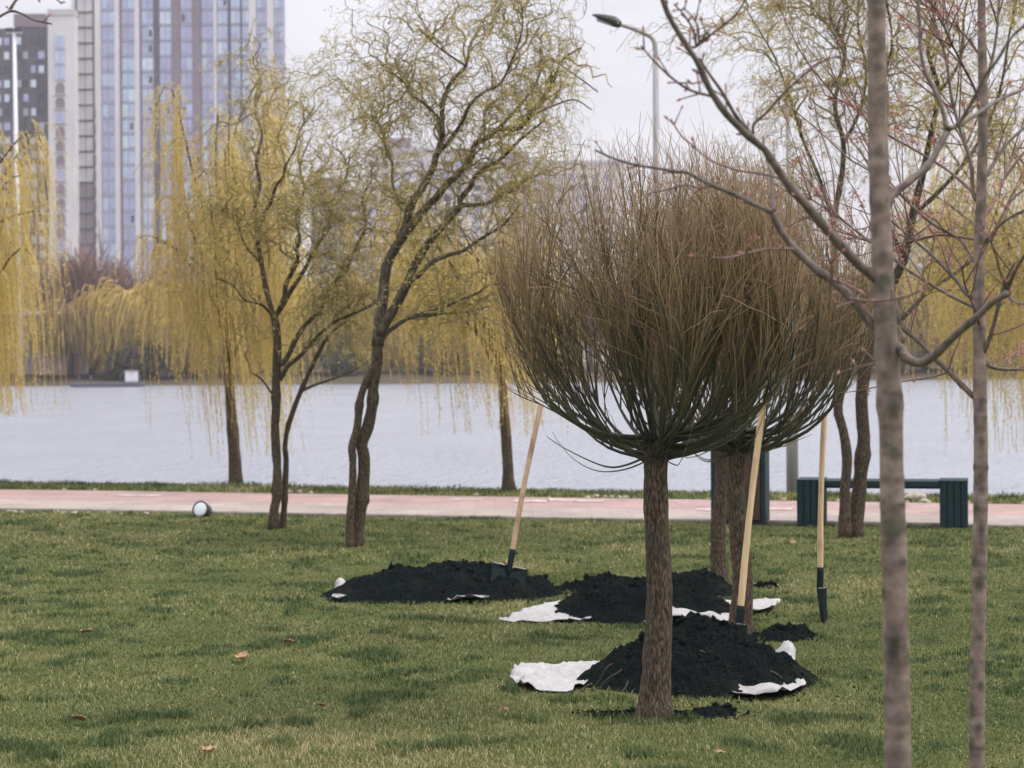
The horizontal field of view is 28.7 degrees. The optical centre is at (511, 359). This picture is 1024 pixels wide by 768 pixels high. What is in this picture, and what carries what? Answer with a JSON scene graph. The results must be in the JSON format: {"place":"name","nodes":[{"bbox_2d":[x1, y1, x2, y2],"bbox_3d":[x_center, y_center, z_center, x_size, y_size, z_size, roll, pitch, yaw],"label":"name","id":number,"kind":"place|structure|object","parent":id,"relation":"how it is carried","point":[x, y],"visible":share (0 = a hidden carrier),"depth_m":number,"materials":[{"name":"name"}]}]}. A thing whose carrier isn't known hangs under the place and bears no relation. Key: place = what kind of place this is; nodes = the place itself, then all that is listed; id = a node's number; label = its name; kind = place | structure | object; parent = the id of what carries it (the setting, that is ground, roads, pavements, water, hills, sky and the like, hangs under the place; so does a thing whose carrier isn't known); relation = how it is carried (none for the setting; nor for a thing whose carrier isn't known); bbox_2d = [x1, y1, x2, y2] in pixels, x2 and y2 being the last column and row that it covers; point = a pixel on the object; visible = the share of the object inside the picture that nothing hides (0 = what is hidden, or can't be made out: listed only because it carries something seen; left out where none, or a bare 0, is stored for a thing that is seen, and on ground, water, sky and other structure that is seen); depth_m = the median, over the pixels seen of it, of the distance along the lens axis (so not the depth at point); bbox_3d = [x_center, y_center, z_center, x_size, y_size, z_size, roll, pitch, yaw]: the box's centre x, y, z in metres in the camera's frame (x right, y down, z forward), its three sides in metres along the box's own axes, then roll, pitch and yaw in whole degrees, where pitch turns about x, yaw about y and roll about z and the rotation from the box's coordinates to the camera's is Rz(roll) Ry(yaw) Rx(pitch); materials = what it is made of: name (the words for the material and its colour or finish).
{"place":"outdoors","nodes":[
{"label":"outdoors","id":0,"kind":"place"},
{"bbox_2d":[0,361,1023,767],"bbox_3d":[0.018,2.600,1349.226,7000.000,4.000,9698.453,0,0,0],"label":"ground","id":1,"kind":"structure","parent":0,"point":[452,379],"depth_m":11.47,"materials":[{"name":"plant"}]},
{"bbox_2d":[5,28,22,375],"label":"light mast","id":2,"kind":"object","parent":1,"relation":"on","point":[11,31],"visible":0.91,"depth_m":199.83,"materials":[{"name":"metal"}]},
{"bbox_2d":[0,286,37,368],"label":"tree","id":3,"kind":"object","parent":1,"relation":"on","point":[23,327],"visible":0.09,"depth_m":205.26,"materials":[{"name":"yellow plant"}]},
{"bbox_2d":[0,14,48,308],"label":"apartment block","id":4,"kind":"structure","parent":1,"relation":"on","point":[32,65],"depth_m":429.50,"materials":[{"name":"concrete"}]},
{"bbox_2d":[4,66,9,73],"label":"window","id":5,"kind":"structure","parent":4,"relation":"in","point":[6,68],"depth_m":429.85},
{"bbox_2d":[4,80,9,87],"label":"window","id":6,"kind":"structure","parent":4,"relation":"in","point":[6,82],"depth_m":429.85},
{"bbox_2d":[4,123,9,129],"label":"window","id":7,"kind":"structure","parent":4,"relation":"in","point":[6,125],"depth_m":429.85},
{"bbox_2d":[23,94,28,101],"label":"window","id":8,"kind":"structure","parent":4,"relation":"in","point":[25,96],"depth_m":429.43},
{"bbox_2d":[30,37,35,44],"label":"window","id":9,"kind":"structure","parent":4,"relation":"in","point":[32,39],"depth_m":429.43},
{"bbox_2d":[38,37,43,44],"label":"window","id":10,"kind":"structure","parent":4,"relation":"in","point":[40,39],"depth_m":429.43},
{"bbox_2d":[38,51,44,58],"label":"window","id":11,"kind":"structure","parent":4,"relation":"in","point":[41,54],"depth_m":429.43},
{"bbox_2d":[0,0,64,24],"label":"sapling","id":12,"kind":"object","parent":1,"relation":"on","point":[10,8],"visible":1,"depth_m":5.47,"materials":[{"name":"brown plant"}]},
{"bbox_2d":[0,119,75,416],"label":"weeping willow","id":13,"kind":"object","parent":1,"relation":"on","point":[6,273],"visible":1,"depth_m":25.37,"materials":[{"name":"yellow plant"}]},
{"bbox_2d":[0,311,84,374],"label":"shore building","id":14,"kind":"structure","parent":1,"relation":"on","point":[62,365],"depth_m":204.70,"materials":[{"name":"concrete"}]},
{"bbox_2d":[47,9,79,310],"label":"apartment block","id":15,"kind":"structure","parent":1,"relation":"on","point":[63,99],"depth_m":416.00,"materials":[{"name":"concrete"}]},
{"bbox_2d":[54,83,65,94],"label":"arched window","id":16,"kind":"structure","parent":15,"relation":"in","point":[59,89],"depth_m":415.91,"materials":[{"name":"glass"}]},
{"bbox_2d":[54,97,65,108],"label":"arched window","id":17,"kind":"structure","parent":15,"relation":"in","point":[60,103],"depth_m":415.91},
{"bbox_2d":[54,112,65,123],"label":"arched window","id":18,"kind":"structure","parent":15,"relation":"in","point":[60,117],"depth_m":415.91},
{"bbox_2d":[54,126,65,137],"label":"arched window","id":19,"kind":"structure","parent":15,"relation":"in","point":[61,129],"depth_m":415.91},
{"bbox_2d":[54,141,66,152],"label":"arched window","id":20,"kind":"structure","parent":15,"relation":"in","point":[59,147],"depth_m":415.91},
{"bbox_2d":[54,155,66,166],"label":"arched window","id":21,"kind":"structure","parent":15,"relation":"in","point":[60,162],"depth_m":415.91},
{"bbox_2d":[55,169,66,181],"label":"arched window","id":22,"kind":"structure","parent":15,"relation":"in","point":[60,173],"depth_m":415.91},
{"bbox_2d":[55,198,66,209],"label":"arched window","id":23,"kind":"structure","parent":15,"relation":"in","point":[62,202],"depth_m":415.91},
{"bbox_2d":[56,184,66,195],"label":"arched window","id":24,"kind":"structure","parent":15,"relation":"in","point":[60,187],"depth_m":415.91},
{"bbox_2d":[56,213,66,224],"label":"arched window","id":25,"kind":"structure","parent":15,"relation":"in","point":[58,215],"depth_m":415.91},
{"bbox_2d":[56,227,66,238],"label":"arched window","id":26,"kind":"structure","parent":15,"relation":"in","point":[59,235],"depth_m":415.91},
{"bbox_2d":[57,242,65,253],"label":"arched window","id":27,"kind":"structure","parent":15,"relation":"in","point":[59,250],"depth_m":415.91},
{"bbox_2d":[22,290,113,376],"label":"tree","id":28,"kind":"object","parent":1,"relation":"on","point":[70,333],"visible":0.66,"depth_m":201.32,"materials":[{"name":"yellow plant"}]},
{"bbox_2d":[14,221,139,373],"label":"tree","id":29,"kind":"object","parent":1,"relation":"on","point":[78,275],"visible":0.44,"depth_m":210.23,"materials":[{"name":"brown plant"}]},
{"bbox_2d":[70,714,85,720],"bbox_3d":[-1.919,1.579,8.847,0.068,0.037,0.060,0,0,-15],"label":"fallen leaf","id":30,"kind":"object","parent":1,"relation":"on","point":[79,717],"visible":1,"depth_m":8.83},
{"bbox_2d":[63,278,154,376],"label":"tree","id":31,"kind":"object","parent":1,"relation":"on","point":[93,305],"visible":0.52,"depth_m":201.22,"materials":[{"name":"yellow plant"}]},
{"bbox_2d":[37,251,189,306],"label":"tree","id":32,"kind":"object","parent":1,"relation":"on","point":[124,284],"visible":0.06,"depth_m":212.53,"materials":[{"name":"brown plant"}]},
{"bbox_2d":[97,346,130,377],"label":"bush","id":33,"kind":"object","parent":1,"relation":"on","point":[113,372],"visible":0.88,"depth_m":199.53,"materials":[{"name":"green plant"}]},
{"bbox_2d":[83,277,193,374],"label":"tree","id":34,"kind":"object","parent":1,"relation":"on","point":[142,320],"visible":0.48,"depth_m":201.19,"materials":[{"name":"yellow plant"}]},
{"bbox_2d":[117,340,173,378],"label":"bush","id":35,"kind":"object","parent":1,"relation":"on","point":[136,358],"visible":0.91,"depth_m":199.34,"materials":[{"name":"brown plant"}]},
{"bbox_2d":[131,268,213,373],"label":"tree","id":36,"kind":"object","parent":1,"relation":"on","point":[148,284],"visible":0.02,"depth_m":206.33,"materials":[{"name":"brown plant"}]},
{"bbox_2d":[71,0,286,365],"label":"apartment tower","id":37,"kind":"structure","parent":1,"relation":"on","point":[130,52],"depth_m":420.20,"materials":[{"name":"concrete"}]},
{"bbox_2d":[191,501,211,516],"bbox_3d":[-3.218,1.554,20.729,0.213,0.197,0.210,0,0,0],"label":"floodlight","id":38,"kind":"object","parent":1,"relation":"on","point":[201,508],"visible":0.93,"depth_m":20.66,"materials":[{"name":"white glass"}]},
{"bbox_2d":[201,746,215,750],"bbox_3d":[-1.233,1.578,8.119,0.063,0.021,0.060,0,0,-27],"label":"fallen leaf","id":39,"kind":"object","parent":1,"relation":"on","point":[208,748],"visible":1,"depth_m":8.12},
{"bbox_2d":[195,349,223,375],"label":"bush","id":40,"kind":"object","parent":1,"relation":"on","point":[214,374],"visible":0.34,"depth_m":199.55,"materials":[{"name":"brown plant"}]},
{"bbox_2d":[170,280,260,374],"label":"tree","id":41,"kind":"object","parent":1,"relation":"on","point":[191,360],"visible":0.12,"depth_m":200.46,"materials":[{"name":"yellow plant"}]},
{"bbox_2d":[113,53,334,484],"bbox_3d":[-3.606,-1.160,26.147,2.845,5.788,2.660,0,0,-42],"label":"weeping willow","id":42,"kind":"object","parent":1,"relation":"on","point":[230,351],"visible":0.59,"depth_m":25.82,"materials":[{"name":"yellow plant"}]},
{"bbox_2d":[235,651,246,659],"bbox_3d":[-1.446,1.575,10.673,0.068,0.041,0.070,0,0,0],"label":"fallen leaf","id":43,"kind":"object","parent":1,"relation":"on","point":[241,655],"visible":1,"depth_m":10.68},
{"bbox_2d":[238,274,314,373],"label":"tree","id":44,"kind":"object","parent":1,"relation":"on","point":[257,357],"depth_m":207.48,"materials":[{"name":"yellow plant"}]},
{"bbox_2d":[119,17,471,529],"bbox_3d":[-1.895,-0.780,19.046,2.753,4.902,3.427,0,0,43],"label":"curly willow","id":45,"kind":"object","parent":1,"relation":"on","point":[279,489],"visible":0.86,"depth_m":19.00,"materials":[{"name":"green plant"}]},
{"bbox_2d":[253,286,353,373],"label":"tree","id":46,"kind":"object","parent":1,"relation":"on","point":[300,361],"visible":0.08,"depth_m":201.68,"materials":[{"name":"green plant"}]},
{"bbox_2d":[290,270,373,372],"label":"tree","id":47,"kind":"object","parent":1,"relation":"on","point":[311,355],"visible":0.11,"depth_m":204.79,"materials":[{"name":"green plant"}]},
{"bbox_2d":[309,178,369,363],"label":"apartment block","id":48,"kind":"structure","parent":1,"relation":"on","point":[355,236],"depth_m":470.00,"materials":[{"name":"concrete"}]},
{"bbox_2d":[318,347,363,375],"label":"bush","id":49,"kind":"object","parent":1,"relation":"on","point":[346,367],"visible":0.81,"depth_m":199.51,"materials":[{"name":"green plant"}]},
{"bbox_2d":[330,269,425,370],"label":"tree","id":50,"kind":"object","parent":1,"relation":"on","point":[385,364],"visible":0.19,"depth_m":202.62,"materials":[{"name":"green plant"}]},
{"bbox_2d":[352,278,452,372],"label":"tree","id":51,"kind":"object","parent":1,"relation":"on","point":[397,359],"visible":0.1,"depth_m":203.08,"materials":[{"name":"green plant"}]},
{"bbox_2d":[332,578,488,599],"bbox_3d":[-0.544,1.539,13.651,1.461,0.112,0.983,0,0,9],"label":"plastic sack","id":52,"kind":"object","parent":1,"relation":"on","point":[339,581],"visible":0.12,"depth_m":13.23,"materials":[{"name":"plastic"}]},
{"bbox_2d":[364,138,469,284],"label":"apartment block","id":53,"kind":"structure","parent":1,"relation":"on","point":[428,156],"depth_m":519.93,"materials":[{"name":"concrete"}]},
{"bbox_2d":[280,559,575,605],"bbox_3d":[-0.445,1.492,13.631,2.310,0.276,1.233,0,0,0],"label":"soil heap","id":54,"kind":"object","parent":1,"relation":"on","point":[441,582],"visible":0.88,"depth_m":13.37,"materials":[{"name":"soil"}]},
{"bbox_2d":[490,404,542,586],"bbox_3d":[0.073,0.931,13.521,0.531,1.261,0.201,0,0,-42],"label":"shovel","id":55,"kind":"object","parent":54,"relation":"on","point":[518,573],"visible":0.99,"depth_m":13.52,"materials":[{"name":"beige wood"}]},
{"bbox_2d":[258,0,613,547],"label":"curly willow","id":56,"kind":"object","parent":1,"relation":"on","point":[384,317],"visible":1,"depth_m":17.23,"materials":[{"name":"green plant"}]},
{"bbox_2d":[409,333,464,374],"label":"bush","id":57,"kind":"object","parent":1,"relation":"on","point":[421,371],"visible":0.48,"depth_m":199.08,"materials":[{"name":"brown plant"}]},
{"bbox_2d":[312,165,584,490],"bbox_3d":[-0.406,-0.315,24.435,2.980,4.039,3.034,0,0,33],"label":"weeping willow","id":58,"kind":"object","parent":1,"relation":"on","point":[508,480],"visible":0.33,"depth_m":24.21,"materials":[{"name":"yellow plant"}]},
{"bbox_2d":[401,226,503,370],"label":"tree","id":59,"kind":"object","parent":1,"relation":"on","point":[464,261],"depth_m":211.98,"materials":[{"name":"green plant"}]},
{"bbox_2d":[429,292,490,372],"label":"tree","id":60,"kind":"object","parent":1,"relation":"on","point":[457,332],"visible":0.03,"depth_m":202.36,"materials":[{"name":"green plant"}]},
{"bbox_2d":[445,344,484,374],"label":"bush","id":61,"kind":"object","parent":1,"relation":"on","point":[463,363],"visible":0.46,"depth_m":199.37,"materials":[{"name":"brown plant"}]},
{"bbox_2d":[451,293,549,371],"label":"tree","id":62,"kind":"object","parent":1,"relation":"on","point":[477,340],"visible":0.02,"depth_m":201.71,"materials":[{"name":"yellow plant"}]},
{"bbox_2d":[86,281,915,367],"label":"wood","id":63,"kind":"object","parent":1,"relation":"on","point":[566,346],"depth_m":240.59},
{"bbox_2d":[0,507,1023,527],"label":"kerb","id":64,"kind":"structure","parent":1,"relation":"on","point":[491,516],"depth_m":20.32,"materials":[{"name":"concrete"}]},
{"bbox_2d":[471,151,623,361],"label":"apartment block","id":65,"kind":"structure","parent":1,"relation":"on","point":[479,189],"depth_m":560.00,"materials":[{"name":"concrete"}]},
{"bbox_2d":[520,275,596,361],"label":"tree","id":66,"kind":"object","parent":1,"relation":"on","point":[567,322],"visible":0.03,"depth_m":204.69,"materials":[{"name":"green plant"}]},
{"bbox_2d":[544,349,578,372],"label":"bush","id":67,"kind":"object","parent":1,"relation":"on","point":[566,357],"visible":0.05,"depth_m":199.17,"materials":[{"name":"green plant"}]},
{"bbox_2d":[555,570,618,591],"bbox_3d":[0.562,1.544,13.935,0.843,0.159,0.564,0,0,0],"label":"soil heap","id":68,"kind":"object","parent":1,"relation":"on","point":[587,582],"visible":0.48,"depth_m":13.85,"materials":[{"name":"soil"}]},
{"bbox_2d":[553,268,632,371],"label":"tree","id":69,"kind":"object","parent":1,"relation":"on","point":[590,358],"visible":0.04,"depth_m":205.24,"materials":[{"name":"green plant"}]},
{"bbox_2d":[592,14,659,410],"bbox_3d":[1.371,-1.202,23.622,0.816,5.786,0.189,0,0,0],"label":"street lamp","id":70,"kind":"object","parent":1,"relation":"on","point":[610,20],"visible":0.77,"depth_m":23.57,"materials":[{"name":"metal"}]},
{"bbox_2d":[499,598,779,621],"bbox_3d":[0.838,1.518,12.565,1.559,0.134,1.311,0,0,15],"label":"plastic sack","id":71,"kind":"object","parent":1,"relation":"on","point":[544,612],"visible":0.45,"depth_m":12.26,"materials":[{"name":"plastic"}]},
{"bbox_2d":[482,98,816,720],"bbox_3d":[0.617,0.236,8.915,1.499,2.839,1.497,0,0,0],"label":"globe willow","id":72,"kind":"object","parent":1,"relation":"on","point":[762,325],"visible":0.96,"depth_m":8.71,"materials":[{"name":"brown plant"}]},
{"bbox_2d":[513,576,785,629],"bbox_3d":[0.848,1.467,12.417,1.764,0.308,1.254,0,0,0],"label":"soil heap","id":73,"kind":"object","parent":1,"relation":"on","point":[618,599],"visible":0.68,"depth_m":12.28,"materials":[{"name":"soil"}]},
{"bbox_2d":[510,640,805,694],"bbox_3d":[0.750,1.524,9.982,1.524,0.127,1.431,0,0,0],"label":"plastic sack","id":74,"kind":"object","parent":1,"relation":"on","point":[563,676],"visible":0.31,"depth_m":9.82,"materials":[{"name":"plastic"}]},
{"bbox_2d":[554,701,811,719],"bbox_3d":[0.770,1.584,8.990,1.160,0.076,0.324,0,0,0],"label":"planting hole","id":75,"kind":"object","parent":1,"relation":"on","point":[725,710],"visible":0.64,"depth_m":8.96,"materials":[{"name":"soil"}]},
{"bbox_2d":[524,611,855,705],"bbox_3d":[0.887,1.433,9.880,1.687,0.375,1.471,0,0,0],"label":"soil heap","id":76,"kind":"object","parent":1,"relation":"on","point":[734,656],"visible":0.78,"depth_m":9.64,"materials":[{"name":"soil"}]},
{"bbox_2d":[672,568,731,596],"bbox_3d":[1.196,1.525,13.742,0.932,0.187,0.957,0,0,0],"label":"soil heap","id":77,"kind":"object","parent":1,"relation":"on","point":[705,580],"visible":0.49,"depth_m":13.58,"materials":[{"name":"soil"}]},
{"bbox_2d":[636,199,797,270],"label":"apartment block","id":78,"kind":"structure","parent":1,"relation":"on","point":[708,225],"depth_m":600.00,"materials":[{"name":"concrete"}]},
{"bbox_2d":[629,177,825,584],"bbox_3d":[1.504,0.163,14.074,1.432,2.974,1.435,0,0,0],"label":"globe willow","id":79,"kind":"object","parent":1,"relation":"on","point":[718,559],"visible":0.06,"depth_m":14.02,"materials":[{"name":"brown plant"}]},
{"bbox_2d":[711,451,769,524],"bbox_3d":[2.221,1.218,19.456,0.526,0.738,0.420,0,0,13],"label":"litter bin","id":80,"kind":"object","parent":1,"relation":"on","point":[761,512],"visible":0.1,"depth_m":19.24,"materials":[{"name":"metal"}]},
{"bbox_2d":[608,153,874,634],"bbox_3d":[1.340,0.230,11.530,1.592,2.842,1.599,0,0,0],"label":"globe willow","id":81,"kind":"object","parent":1,"relation":"on","point":[739,448],"visible":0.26,"depth_m":11.33,"materials":[{"name":"brown plant"}]},
{"bbox_2d":[735,401,765,632],"bbox_3d":[1.296,0.942,11.043,0.095,1.429,0.335,0,0,35],"label":"shovel","id":82,"kind":"object","parent":1,"relation":"on","point":[746,547],"visible":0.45,"depth_m":11.05,"materials":[{"name":"brown wood"}]},
{"bbox_2d":[753,580,786,588],"bbox_3d":[1.760,1.576,13.980,0.279,0.078,0.222,0,0,-20],"label":"soil heap","id":83,"kind":"object","parent":1,"relation":"on","point":[770,583],"visible":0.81,"depth_m":13.94,"materials":[{"name":"soil"}]},
{"bbox_2d":[750,621,824,642],"bbox_3d":[1.546,1.559,11.433,0.557,0.114,0.445,0,0,14],"label":"soil heap","id":84,"kind":"object","parent":1,"relation":"on","point":[781,632],"visible":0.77,"depth_m":11.37,"materials":[{"name":"soil"}]},
{"bbox_2d":[764,296,835,365],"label":"tree","id":85,"kind":"object","parent":1,"relation":"on","point":[820,341],"depth_m":203.66,"materials":[{"name":"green plant"}]},
{"bbox_2d":[594,0,1023,767],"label":"sapling","id":86,"kind":"object","parent":1,"relation":"on","point":[882,328],"visible":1,"depth_m":4.58,"materials":[{"name":"brown plant"}]},
{"bbox_2d":[609,0,1023,538],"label":"curly willow","id":87,"kind":"object","parent":1,"relation":"on","point":[851,519],"visible":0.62,"depth_m":17.76,"materials":[{"name":"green plant"}]},
{"bbox_2d":[786,78,849,493],"bbox_3d":[3.846,-0.914,25.021,0.864,5.215,0.192,0,0,0],"label":"street lamp","id":88,"kind":"object","parent":1,"relation":"on","point":[791,464],"visible":0.27,"depth_m":24.95,"materials":[{"name":"metal"}]},
{"bbox_2d":[817,412,827,622],"bbox_3d":[1.883,0.971,12.163,0.066,1.305,0.240,0,0,13],"label":"shovel","id":89,"kind":"object","parent":1,"relation":"on","point":[822,595],"visible":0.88,"depth_m":12.19,"materials":[{"name":"brown wood"}]},
{"bbox_2d":[808,265,875,366],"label":"tree","id":90,"kind":"object","parent":1,"relation":"on","point":[873,354],"depth_m":205.42,"materials":[{"name":"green plant"}]},
{"bbox_2d":[796,477,967,527],"bbox_3d":[3.528,1.351,19.043,1.593,0.441,0.428,0,0,13],"label":"bench","id":91,"kind":"object","parent":1,"relation":"on","point":[953,502],"visible":0.95,"depth_m":18.82,"materials":[{"name":"teal paint"}]},
{"bbox_2d":[748,0,1023,767],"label":"sapling","id":92,"kind":"object","parent":1,"relation":"on","point":[981,364],"visible":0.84,"depth_m":6.20,"materials":[{"name":"brown plant"}]},
{"bbox_2d":[849,277,928,359],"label":"tree","id":93,"kind":"object","parent":1,"relation":"on","point":[900,308],"visible":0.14,"depth_m":202.88,"materials":[{"name":"yellow plant"}]},
{"bbox_2d":[899,348,926,371],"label":"bush","id":94,"kind":"object","parent":1,"relation":"on","point":[903,364],"visible":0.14,"depth_m":199.91,"materials":[{"name":"brown plant"}]},
{"bbox_2d":[905,492,926,500],"bbox_3d":[4.466,1.533,22.250,0.282,0.137,0.200,0,0,0],"label":"stone","id":95,"kind":"object","parent":1,"relation":"on","point":[916,495],"visible":0.62,"depth_m":22.19,"materials":[{"name":"stone"}]},
{"bbox_2d":[870,250,1007,368],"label":"tree","id":96,"kind":"object","parent":1,"relation":"on","point":[913,346],"visible":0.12,"depth_m":202.70,"materials":[{"name":"yellow plant"}]},
{"bbox_2d":[870,209,1020,289],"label":"apartment block","id":97,"kind":"structure","parent":1,"relation":"on","point":[920,256],"depth_m":560.00,"materials":[{"name":"concrete"}]},
{"bbox_2d":[893,102,1023,454],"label":"weeping willow","id":98,"kind":"object","parent":1,"relation":"on","point":[1016,334],"visible":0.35,"depth_m":23.88,"materials":[{"name":"yellow plant"}]},
{"bbox_2d":[917,282,1023,369],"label":"tree","id":99,"kind":"object","parent":1,"relation":"on","point":[950,351],"visible":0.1,"depth_m":201.78,"materials":[{"name":"yellow plant"}]},
{"bbox_2d":[986,344,1023,371],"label":"bush","id":100,"kind":"object","parent":1,"relation":"on","point":[1013,358],"visible":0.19,"depth_m":199.27,"materials":[{"name":"brown plant"}]},
{"bbox_2d":[997,314,1023,365],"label":"tree","id":101,"kind":"object","parent":1,"relation":"on","point":[1015,340],"visible":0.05,"depth_m":202.84,"materials":[{"name":"yellow plant"}]},
{"bbox_2d":[0,379,1023,496],"bbox_3d":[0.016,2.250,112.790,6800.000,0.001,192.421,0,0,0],"label":"water","id":102,"kind":"structure","parent":0,"point":[100,434],"depth_m":55.68,"materials":[{"name":"grey liquid"}]},
{"bbox_2d":[70,371,145,387],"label":"pontoon","id":103,"kind":"object","parent":102,"relation":"on","point":[131,380],"visible":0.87,"depth_m":184.00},
{"bbox_2d":[0,489,1023,514],"bbox_3d":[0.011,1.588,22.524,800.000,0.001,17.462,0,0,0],"label":"cycle path","id":104,"kind":"structure","parent":0,"point":[676,504],"depth_m":22.72,"materials":[{"name":"asphalt"}]},
{"bbox_2d":[107,495,792,509],"bbox_3d":[-0.817,1.589,22.762,8.338,0.001,1.190,0,0,24],"label":"path marking","id":105,"kind":"object","parent":104,"relation":"on","point":[511,501],"visible":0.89,"depth_m":22.50,"materials":[{"name":"white paint"}]},
{"bbox_2d":[0,499,1023,523],"bbox_3d":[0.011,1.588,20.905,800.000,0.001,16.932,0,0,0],"label":"path","id":106,"kind":"structure","parent":0,"point":[639,513],"depth_m":21.22,"materials":[{"name":"concrete"}]},
{"bbox_2d":[0,0,1023,289],"label":"sky","id":107,"kind":"structure","parent":0,"point":[619,106],"materials":[{"name":"white"}]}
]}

